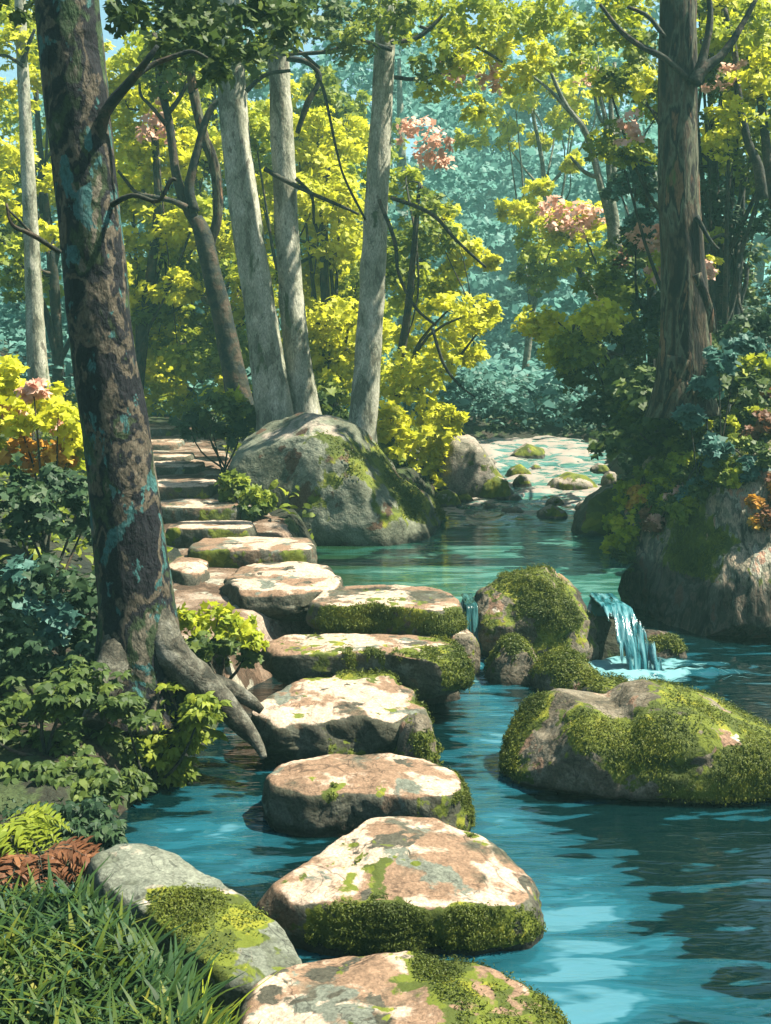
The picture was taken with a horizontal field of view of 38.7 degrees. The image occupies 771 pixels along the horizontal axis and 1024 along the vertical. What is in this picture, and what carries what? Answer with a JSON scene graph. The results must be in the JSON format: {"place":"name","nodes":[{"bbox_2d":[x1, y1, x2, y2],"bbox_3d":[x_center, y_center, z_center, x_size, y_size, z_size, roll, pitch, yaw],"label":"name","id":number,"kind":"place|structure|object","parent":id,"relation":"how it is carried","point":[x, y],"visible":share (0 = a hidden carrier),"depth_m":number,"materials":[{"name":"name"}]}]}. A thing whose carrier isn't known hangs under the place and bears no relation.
{"place":"outdoors","nodes":[
{"label":"outdoors","id":0,"kind":"place"},
{"bbox_2d":[149,422,313,689],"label":"path","id":1,"kind":"structure","parent":0,"point":[210,589],"depth_m":7.57,"materials":[{"name":"stone"}]},
{"bbox_2d":[153,452,194,460],"bbox_3d":[-2.554,-0.517,12.429,0.815,0.293,0.618,0,8,0],"label":"path step","id":2,"kind":"object","parent":1,"relation":"on","point":[174,456],"visible":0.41,"depth_m":12.21,"materials":[{"name":"stone"}]},
{"bbox_2d":[154,461,204,475],"bbox_3d":[-2.350,-0.379,11.728,0.867,0.296,0.626,0,8,0],"label":"path step","id":3,"kind":"object","parent":1,"relation":"on","point":[176,467],"visible":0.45,"depth_m":11.45,"materials":[{"name":"stone"}]},
{"bbox_2d":[157,478,218,499],"bbox_3d":[-2.030,-0.148,10.516,0.871,0.296,0.713,0,8,0],"label":"path step","id":4,"kind":"object","parent":1,"relation":"on","point":[197,488],"visible":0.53,"depth_m":10.20,"materials":[{"name":"stone"}]},
{"bbox_2d":[169,555,209,585],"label":"path rock","id":5,"kind":"object","parent":1,"relation":"on","point":[186,570],"visible":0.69,"depth_m":7.78,"materials":[{"name":"stone"}]},
{"bbox_2d":[161,501,242,523],"bbox_3d":[-1.584,0.072,9.535,0.762,0.295,0.509,0,8,0],"label":"path step","id":6,"kind":"object","parent":1,"relation":"on","point":[176,511],"visible":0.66,"depth_m":9.32,"materials":[{"name":"stone"}]},
{"bbox_2d":[167,384,255,471],"bbox_3d":[-1.739,-0.882,11.613,0.905,0.961,0.880,4,9,24],"label":"round bush","id":7,"kind":"object","parent":1,"relation":"on","point":[202,422],"visible":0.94,"depth_m":11.50,"materials":[{"name":"green plant"}]},
{"bbox_2d":[166,520,257,548],"bbox_3d":[-1.399,0.236,8.862,0.738,0.294,0.522,0,8,0],"label":"path step","id":8,"kind":"object","parent":1,"relation":"on","point":[185,534],"visible":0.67,"depth_m":8.67,"materials":[{"name":"stone"}]},
{"bbox_2d":[187,536,316,567],"bbox_3d":[-1.008,0.374,8.381,0.983,0.300,0.698,0,8,0],"label":"path step","id":9,"kind":"object","parent":1,"relation":"on","point":[231,552],"visible":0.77,"depth_m":8.10,"materials":[{"name":"stone"}]},
{"bbox_2d":[222,561,343,620],"bbox_3d":[-0.700,0.530,7.622,0.861,0.256,1.247,0,8,0],"label":"path rock","id":10,"kind":"object","parent":1,"relation":"on","point":[289,591],"visible":0.85,"depth_m":7.25,"materials":[{"name":"stone"}]},
{"bbox_2d":[0,312,766,1022],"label":"ground","id":11,"kind":"structure","parent":0,"point":[606,642],"depth_m":7.70,"materials":[{"name":"plant"}]},
{"bbox_2d":[0,0,59,387],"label":"slim tree","id":12,"kind":"object","parent":11,"relation":"on","point":[30,275],"visible":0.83,"depth_m":13.69,"materials":[{"name":"green plant"}]},
{"bbox_2d":[0,801,72,856],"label":"fern","id":13,"kind":"object","parent":11,"relation":"on","point":[27,824],"visible":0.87,"depth_m":4.03,"materials":[{"name":"green plant"}]},
{"bbox_2d":[0,252,72,373],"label":"valley tree","id":14,"kind":"object","parent":11,"relation":"on","point":[12,313],"visible":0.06,"depth_m":22.84,"materials":[{"name":"teal plant"}]},
{"bbox_2d":[0,353,85,562],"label":"flowering shrub","id":15,"kind":"object","parent":11,"relation":"on","point":[16,409],"visible":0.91,"depth_m":7.51,"materials":[{"name":"yellow plant"}]},
{"bbox_2d":[0,451,90,590],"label":"dark shrub","id":16,"kind":"object","parent":11,"relation":"on","point":[31,492],"visible":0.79,"depth_m":6.86,"materials":[{"name":"green plant"}]},
{"bbox_2d":[0,609,97,694],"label":"leafy plant","id":17,"kind":"object","parent":11,"relation":"on","point":[25,656],"visible":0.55,"depth_m":5.27,"materials":[{"name":"green plant"}]},
{"bbox_2d":[0,527,97,660],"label":"dark shrub","id":18,"kind":"object","parent":11,"relation":"on","point":[52,620],"visible":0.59,"depth_m":5.80,"materials":[{"name":"green plant"}]},
{"bbox_2d":[0,836,100,890],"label":"fern","id":19,"kind":"object","parent":11,"relation":"on","point":[76,853],"visible":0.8,"depth_m":3.85,"materials":[{"name":"orange plant"}]},
{"bbox_2d":[0,4,121,400],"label":"yellow leaved tree","id":20,"kind":"object","parent":11,"relation":"on","point":[51,277],"visible":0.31,"depth_m":17.57,"materials":[{"name":"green plant"}]},
{"bbox_2d":[1,794,128,849],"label":"leafy plant","id":21,"kind":"object","parent":11,"relation":"on","point":[99,822],"visible":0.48,"depth_m":4.27,"materials":[{"name":"green plant"}]},
{"bbox_2d":[0,655,134,810],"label":"leafy plant","id":22,"kind":"object","parent":11,"relation":"on","point":[62,701],"visible":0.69,"depth_m":4.67,"materials":[{"name":"green plant"}]},
{"bbox_2d":[0,855,260,1023],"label":"grass","id":23,"kind":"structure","parent":11,"relation":"on","point":[132,968],"depth_m":3.18,"materials":[{"name":"green plant"}]},
{"bbox_2d":[67,670,232,802],"bbox_3d":[-1.091,1.026,5.120,0.724,0.614,0.538,-6,10,-36],"label":"leafy plant","id":24,"kind":"object","parent":11,"relation":"on","point":[198,714],"visible":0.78,"depth_m":5.07,"materials":[{"name":"green plant"}]},
{"bbox_2d":[0,0,312,759],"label":"lichen tree","id":25,"kind":"object","parent":11,"relation":"on","point":[139,635],"visible":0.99,"depth_m":5.14,"materials":[{"name":"brown plant"}]},
{"bbox_2d":[106,27,229,390],"bbox_3d":[-3.277,-3.816,15.401,2.437,5.548,2.856,0,8,0],"label":"yellow leaved tree","id":26,"kind":"object","parent":11,"relation":"on","point":[182,279],"visible":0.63,"depth_m":15.06,"materials":[{"name":"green plant"}]},
{"bbox_2d":[116,0,253,405],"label":"forked tree","id":27,"kind":"object","parent":11,"relation":"on","point":[234,374],"visible":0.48,"depth_m":12.11,"materials":[{"name":"brown plant"}]},
{"bbox_2d":[86,843,301,1022],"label":"bank rock","id":28,"kind":"object","parent":11,"relation":"on","point":[259,946],"visible":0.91,"depth_m":3.58,"materials":[{"name":"grey stone"}]},
{"bbox_2d":[116,60,303,412],"bbox_3d":[-3.328,-4.766,18.733,3.802,6.304,2.735,0,8,0],"label":"yellow leaved tree","id":29,"kind":"object","parent":11,"relation":"on","point":[199,186],"visible":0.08,"depth_m":18.38,"materials":[{"name":"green plant"}]},
{"bbox_2d":[177,599,269,679],"bbox_3d":[-0.925,0.780,6.282,0.580,0.606,0.644,0,8,0],"label":"round bush","id":30,"kind":"object","parent":11,"relation":"on","point":[233,632],"visible":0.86,"depth_m":6.13,"materials":[{"name":"green plant"}]},
{"bbox_2d":[0,377,446,570],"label":"ground cover","id":31,"kind":"object","parent":11,"relation":"on","point":[273,485],"visible":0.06,"depth_m":9.58,"materials":[{"name":"green plant"}]},
{"bbox_2d":[214,468,278,521],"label":"round bush","id":32,"kind":"object","parent":11,"relation":"on","point":[234,486],"visible":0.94,"depth_m":9.44,"materials":[{"name":"green plant"}]},
{"bbox_2d":[197,0,319,431],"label":"pale tree","id":33,"kind":"object","parent":11,"relation":"on","point":[271,394],"visible":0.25,"depth_m":11.02,"materials":[{"name":"grey plant"}]},
{"bbox_2d":[132,230,405,419],"bbox_3d":[-2.198,-2.818,16.956,5.128,3.257,2.668,0,8,0],"label":"yellow leaved tree","id":34,"kind":"object","parent":11,"relation":"on","point":[162,388],"visible":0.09,"depth_m":16.68,"materials":[{"name":"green plant"}]},
{"bbox_2d":[184,62,399,414],"bbox_3d":[-1.237,-3.640,14.844,3.183,5.428,2.598,0,8,0],"label":"yellow leaved tree","id":35,"kind":"object","parent":11,"relation":"on","point":[332,351],"visible":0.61,"depth_m":14.51,"materials":[{"name":"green plant"}]},
{"bbox_2d":[258,63,409,354],"bbox_3d":[-0.986,-4.757,19.312,2.714,6.028,2.594,-3,9,-21],"label":"yellow leaved tree","id":36,"kind":"object","parent":11,"relation":"on","point":[356,107],"visible":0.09,"depth_m":18.77,"materials":[{"name":"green plant"}]},
{"bbox_2d":[227,412,445,545],"bbox_3d":[-0.495,-0.261,10.460,2.292,1.354,1.720,0,8,0],"label":"boulder","id":37,"kind":"object","parent":11,"relation":"on","point":[356,489],"visible":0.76,"depth_m":9.83,"materials":[{"name":"grey stone"}]},
{"bbox_2d":[263,0,411,414],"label":"pale tree","id":38,"kind":"object","parent":11,"relation":"on","point":[299,368],"visible":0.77,"depth_m":11.10,"materials":[{"name":"grey plant"}]},
{"bbox_2d":[241,0,452,292],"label":"valley tree","id":39,"kind":"object","parent":11,"relation":"on","point":[263,92],"visible":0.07,"depth_m":38.78,"materials":[{"name":"teal plant"}]},
{"bbox_2d":[315,374,393,445],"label":"ivy","id":40,"kind":"object","parent":11,"relation":"on","point":[333,389],"visible":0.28,"depth_m":11.91,"materials":[{"name":"green plant"}]},
{"bbox_2d":[258,101,460,339],"bbox_3d":[-1.137,-8.823,35.569,6.174,8.790,6.213,5,10,34],"label":"valley tree","id":41,"kind":"object","parent":11,"relation":"on","point":[394,116],"visible":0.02,"depth_m":35.51,"materials":[{"name":"teal plant"}]},
{"bbox_2d":[283,683,460,704],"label":"stone block","id":42,"kind":"structure","parent":11,"relation":"on","point":[455,696],"depth_m":6.41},
{"bbox_2d":[259,632,477,698],"bbox_3d":[-0.118,0.881,6.341,1.266,0.297,0.756,0,8,0],"label":"slab step","id":43,"kind":"object","parent":42,"relation":"on","point":[428,667],"visible":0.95,"depth_m":6.21,"materials":[{"name":"stone"}]},
{"bbox_2d":[0,285,770,426],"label":"ground cover","id":44,"kind":"object","parent":11,"relation":"on","point":[496,364],"visible":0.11,"depth_m":18.75,"materials":[{"name":"plant"}]},
{"bbox_2d":[264,0,510,355],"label":"valley tree","id":45,"kind":"object","parent":11,"relation":"on","point":[475,226],"visible":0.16,"depth_m":28.76,"materials":[{"name":"teal plant"}]},
{"bbox_2d":[312,629,480,675],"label":"stone block","id":46,"kind":"structure","parent":11,"relation":"on","point":[468,641],"depth_m":7.03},
{"bbox_2d":[306,585,470,637],"bbox_3d":[0.012,0.650,7.052,1.039,0.274,0.882,0,8,0],"label":"slab step","id":47,"kind":"object","parent":46,"relation":"on","point":[396,610],"visible":0.97,"depth_m":6.79,"materials":[{"name":"stone"}]},
{"bbox_2d":[350,30,479,331],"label":"valley tree","id":48,"kind":"object","parent":11,"relation":"on","point":[462,160],"visible":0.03,"depth_m":42.43,"materials":[{"name":"teal plant"}]},
{"bbox_2d":[377,399,469,491],"bbox_3d":[0.269,-0.614,11.803,1.169,1.228,0.687,-4,9,-28],"label":"round bush","id":49,"kind":"object","parent":11,"relation":"on","point":[441,431],"visible":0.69,"depth_m":11.70,"materials":[{"name":"yellow plant"}]},
{"bbox_2d":[379,164,504,442],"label":"yellow leaved tree","id":50,"kind":"object","parent":11,"relation":"on","point":[405,379],"visible":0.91,"depth_m":12.36,"materials":[{"name":"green plant"}]},
{"bbox_2d":[282,0,611,444],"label":"pale tree","id":51,"kind":"object","parent":11,"relation":"on","point":[455,29],"visible":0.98,"depth_m":10.57,"materials":[{"name":"grey plant"}]},
{"bbox_2d":[393,79,521,337],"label":"valley tree","id":52,"kind":"object","parent":11,"relation":"on","point":[498,278],"visible":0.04,"depth_m":48.64,"materials":[{"name":"teal plant"}]},
{"bbox_2d":[435,434,514,497],"bbox_3d":[0.991,-0.476,12.358,0.997,0.801,0.843,0,8,0],"label":"river rock","id":53,"kind":"object","parent":11,"relation":"on","point":[470,467],"visible":0.42,"depth_m":11.99,"materials":[{"name":"stone"}]},
{"bbox_2d":[395,7,559,273],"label":"valley tree","id":54,"kind":"object","parent":11,"relation":"on","point":[503,251],"visible":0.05,"depth_m":54.31,"materials":[{"name":"teal plant"}]},
{"bbox_2d":[443,285,513,347],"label":"valley tree","id":55,"kind":"object","parent":11,"relation":"on","point":[497,335],"visible":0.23,"depth_m":45.63,"materials":[{"name":"teal plant"}]},
{"bbox_2d":[339,353,630,430],"bbox_3d":[2.156,-2.192,17.571,6.849,1.609,3.723,0,8,0],"label":"ground cover","id":56,"kind":"object","parent":11,"relation":"on","point":[478,393],"visible":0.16,"depth_m":16.75,"materials":[{"name":"teal plant"}]},
{"bbox_2d":[410,103,574,307],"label":"valley tree","id":57,"kind":"object","parent":11,"relation":"on","point":[479,191],"visible":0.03,"depth_m":58.11,"materials":[{"name":"teal plant"}]},
{"bbox_2d":[483,299,536,362],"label":"valley tree","id":58,"kind":"object","parent":11,"relation":"on","point":[515,338],"visible":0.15,"depth_m":48.14,"materials":[{"name":"teal plant"}]},
{"bbox_2d":[510,443,544,458],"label":"river rock","id":59,"kind":"object","parent":11,"relation":"on","point":[528,451],"visible":0.38,"depth_m":14.40,"materials":[{"name":"stone"}]},
{"bbox_2d":[431,54,624,291],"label":"valley tree","id":60,"kind":"object","parent":11,"relation":"on","point":[485,212],"visible":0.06,"depth_m":56.05,"materials":[{"name":"teal plant"}]},
{"bbox_2d":[497,282,573,331],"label":"valley tree","id":61,"kind":"object","parent":11,"relation":"on","point":[514,294],"visible":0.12,"depth_m":50.58,"materials":[{"name":"teal plant"}]},
{"bbox_2d":[442,11,629,394],"bbox_3d":[2.789,-5.021,19.694,3.354,7.772,2.463,-3,8,-18],"label":"yellow leaved tree","id":62,"kind":"object","parent":11,"relation":"on","point":[557,121],"visible":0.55,"depth_m":19.29,"materials":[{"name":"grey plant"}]},
{"bbox_2d":[475,561,599,660],"bbox_3d":[1.015,0.693,7.523,0.926,0.653,0.752,0,8,0],"label":"boulder","id":63,"kind":"object","parent":11,"relation":"on","point":[542,608],"visible":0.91,"depth_m":7.29,"materials":[{"name":"plant"}]},
{"bbox_2d":[493,147,639,365],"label":"blossom tree","id":64,"kind":"object","parent":11,"relation":"on","point":[561,226],"visible":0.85,"depth_m":15.58,"materials":[{"name":"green plant"}]},
{"bbox_2d":[499,274,646,388],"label":"valley tree","id":65,"kind":"object","parent":11,"relation":"on","point":[569,304],"visible":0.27,"depth_m":25.30,"materials":[{"name":"teal plant"}]},
{"bbox_2d":[511,260,659,469],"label":"bushy tree","id":66,"kind":"object","parent":11,"relation":"on","point":[574,349],"visible":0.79,"depth_m":10.68,"materials":[{"name":"green plant"}]},
{"bbox_2d":[534,62,638,249],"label":"tree","id":67,"kind":"object","parent":11,"relation":"on","point":[611,213],"visible":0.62,"depth_m":13.02,"materials":[{"name":"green plant"}]},
{"bbox_2d":[476,0,698,316],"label":"valley tree","id":68,"kind":"object","parent":11,"relation":"on","point":[530,152],"visible":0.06,"depth_m":46.30,"materials":[{"name":"teal plant"}]},
{"bbox_2d":[571,484,617,535],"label":"river rock","id":69,"kind":"object","parent":11,"relation":"on","point":[593,507],"visible":0.34,"depth_m":10.28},
{"bbox_2d":[500,115,701,359],"bbox_3d":[7.348,-8.158,33.352,6.675,7.791,5.921,5,9,29],"label":"valley tree","id":70,"kind":"object","parent":11,"relation":"on","point":[652,133],"visible":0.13,"depth_m":33.13,"materials":[{"name":"teal plant"}]},
{"bbox_2d":[479,357,770,533],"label":"ground cover","id":71,"kind":"object","parent":11,"relation":"on","point":[628,470],"visible":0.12,"depth_m":16.39,"materials":[{"name":"green plant"}]},
{"bbox_2d":[598,145,660,388],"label":"dark green tree","id":72,"kind":"object","parent":11,"relation":"on","point":[634,261],"visible":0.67,"depth_m":11.22,"materials":[{"name":"green plant"}]},
{"bbox_2d":[624,484,682,536],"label":"russet shrub","id":73,"kind":"object","parent":11,"relation":"on","point":[653,522],"visible":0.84,"depth_m":8.89,"materials":[{"name":"orange plant"}]},
{"bbox_2d":[637,629,687,657],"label":"lip rock","id":74,"kind":"object","parent":11,"relation":"on","point":[667,644],"visible":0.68,"depth_m":7.48,"materials":[{"name":"stone"}]},
{"bbox_2d":[562,0,769,329],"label":"valley tree","id":75,"kind":"object","parent":11,"relation":"on","point":[584,5],"visible":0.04,"depth_m":37.89,"materials":[{"name":"teal plant"}]},
{"bbox_2d":[569,0,770,347],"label":"yellow leaved tree","id":76,"kind":"object","parent":11,"relation":"on","point":[610,82],"visible":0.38,"depth_m":9.93,"materials":[{"name":"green plant"}]},
{"bbox_2d":[579,136,770,314],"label":"valley tree","id":77,"kind":"object","parent":11,"relation":"on","point":[583,189],"visible":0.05,"depth_m":28.47,"materials":[{"name":"teal plant"}]},
{"bbox_2d":[587,344,770,461],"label":"bank shrub","id":78,"kind":"object","parent":11,"relation":"on","point":[749,380],"visible":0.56,"depth_m":9.12,"materials":[{"name":"green plant"}]},
{"bbox_2d":[588,0,770,417],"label":"brown tree","id":79,"kind":"object","parent":11,"relation":"on","point":[687,327],"visible":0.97,"depth_m":8.48,"materials":[{"name":"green plant"}]},
{"bbox_2d":[621,395,770,637],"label":"cliff boulder","id":80,"kind":"object","parent":11,"relation":"on","point":[706,572],"visible":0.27,"depth_m":8.18,"materials":[{"name":"stone"}]},
{"bbox_2d":[599,465,653,574],"bbox_3d":[2.021,0.081,9.184,0.501,0.945,0.682,-3,9,-21],"label":"creeping plant","id":81,"kind":"object","parent":80,"relation":"on","point":[621,543],"visible":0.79,"depth_m":9.13,"materials":[{"name":"green plant"}]},
{"bbox_2d":[643,395,763,481],"bbox_3d":[2.566,-0.614,9.009,0.946,0.726,0.800,-2,8,-16],"label":"creeping plant","id":82,"kind":"object","parent":80,"relation":"on","point":[679,443],"visible":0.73,"depth_m":8.88,"materials":[{"name":"green plant"}]},
{"bbox_2d":[639,433,770,527],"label":"creeping plant","id":83,"kind":"object","parent":80,"relation":"on","point":[721,472],"visible":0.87,"depth_m":8.39,"materials":[{"name":"green plant"}]},
{"bbox_2d":[674,439,770,502],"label":"creeping plant","id":84,"kind":"object","parent":80,"relation":"on","point":[750,469],"visible":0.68,"depth_m":8.17,"materials":[{"name":"teal plant"}]},
{"bbox_2d":[641,69,770,311],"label":"valley tree","id":85,"kind":"object","parent":11,"relation":"on","point":[760,273],"visible":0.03,"depth_m":28.66,"materials":[{"name":"teal plant"}]},
{"bbox_2d":[670,330,766,489],"bbox_3d":[2.651,-0.087,8.518,0.915,2.626,0.540,-2,8,-16],"label":"bank shrub","id":86,"kind":"object","parent":11,"relation":"on","point":[713,447],"visible":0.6,"depth_m":8.34,"materials":[{"name":"green plant"}]},
{"bbox_2d":[700,0,768,200],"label":"sapling","id":87,"kind":"object","parent":11,"relation":"on","point":[759,175],"visible":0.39,"depth_m":9.26,"materials":[{"name":"green plant"}]},
{"bbox_2d":[700,140,770,375],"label":"dark green tree","id":88,"kind":"object","parent":11,"relation":"on","point":[758,323],"visible":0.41,"depth_m":10.16,"materials":[{"name":"green plant"}]},
{"bbox_2d":[738,387,770,530],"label":"russet shrub","id":89,"kind":"object","parent":11,"relation":"on","point":[759,520],"visible":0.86,"depth_m":8.04,"materials":[{"name":"orange plant"}]},
{"bbox_2d":[741,0,770,209],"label":"sapling","id":90,"kind":"object","parent":11,"relation":"on","point":[758,99],"visible":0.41,"depth_m":9.42,"materials":[{"name":"green plant"}]},
{"bbox_2d":[0,0,768,178],"label":"sky","id":91,"kind":"structure","parent":0,"point":[10,74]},
{"bbox_2d":[86,607,770,1023],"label":"water","id":92,"kind":"structure","parent":0,"point":[656,913],"depth_m":4.47,"materials":[{"name":"liquid"}]},
{"bbox_2d":[251,668,434,763],"bbox_3d":[-0.222,1.075,5.771,0.955,0.321,0.917,0,8,0],"label":"stepping stone","id":93,"kind":"object","parent":92,"relation":"on","point":[358,713],"visible":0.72,"depth_m":5.43,"materials":[{"name":"beige stone"}]},
{"bbox_2d":[261,753,476,837],"bbox_3d":[-0.078,1.325,4.859,0.935,0.420,0.592,0,8,0],"label":"stepping stone","id":94,"kind":"object","parent":92,"relation":"in","point":[332,795],"visible":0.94,"depth_m":4.64,"materials":[{"name":"brown stone"}]},
{"bbox_2d":[255,816,547,956],"bbox_3d":[0.047,1.442,4.050,1.037,0.421,0.801,0,8,0],"label":"stepping stone","id":95,"kind":"object","parent":92,"relation":"in","point":[388,884],"visible":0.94,"depth_m":3.79,"materials":[{"name":"beige stone"}]},
{"bbox_2d":[236,946,570,1023],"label":"stepping stone","id":96,"kind":"object","parent":92,"relation":"in","point":[407,987],"visible":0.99,"depth_m":3.20,"materials":[{"name":"beige stone"}]},
{"bbox_2d":[393,713,444,764],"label":"mossy rock","id":97,"kind":"object","parent":92,"relation":"in","point":[417,738],"visible":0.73,"depth_m":5.26,"materials":[{"name":"stone"}]},
{"bbox_2d":[462,593,481,655],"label":"waterfall","id":98,"kind":"structure","parent":92,"relation":"on","point":[470,603],"depth_m":7.38,"materials":[{"name":"liquid"}]},
{"bbox_2d":[483,632,539,685],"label":"mossy rock","id":99,"kind":"object","parent":92,"relation":"on","point":[511,658],"visible":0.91,"depth_m":6.80,"materials":[{"name":"stone"}]},
{"bbox_2d":[527,646,602,692],"bbox_3d":[1.108,0.989,6.739,0.472,0.314,0.490,0,8,0],"label":"mossy rock","id":100,"kind":"object","parent":92,"relation":"in","point":[562,668],"visible":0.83,"depth_m":6.62,"materials":[{"name":"stone"}]},
{"bbox_2d":[577,670,627,693],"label":"mossy rock","id":101,"kind":"object","parent":92,"relation":"on","point":[602,684],"visible":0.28,"depth_m":6.18,"materials":[{"name":"stone"}]},
{"bbox_2d":[589,592,664,670],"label":"waterfall","id":102,"kind":"structure","parent":92,"relation":"on","point":[624,617],"depth_m":7.17,"materials":[{"name":"liquid"}]},
{"bbox_2d":[497,676,770,805],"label":"boulder","id":103,"kind":"object","parent":92,"relation":"on","point":[640,738],"visible":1,"depth_m":5.00,"materials":[{"name":"plant"}]},
{"bbox_2d":[316,435,633,615],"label":"stream","id":104,"kind":"structure","parent":0,"point":[473,547],"depth_m":9.62,"materials":[{"name":"liquid"}]},
{"bbox_2d":[479,476,510,500],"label":"river rock","id":105,"kind":"object","parent":104,"relation":"in","point":[496,487],"visible":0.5,"depth_m":11.93,"materials":[{"name":"stone"}]},
{"bbox_2d":[547,472,597,490],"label":"river rock","id":106,"kind":"object","parent":104,"relation":"on","point":[569,481],"visible":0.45,"depth_m":12.37,"materials":[{"name":"stone"}]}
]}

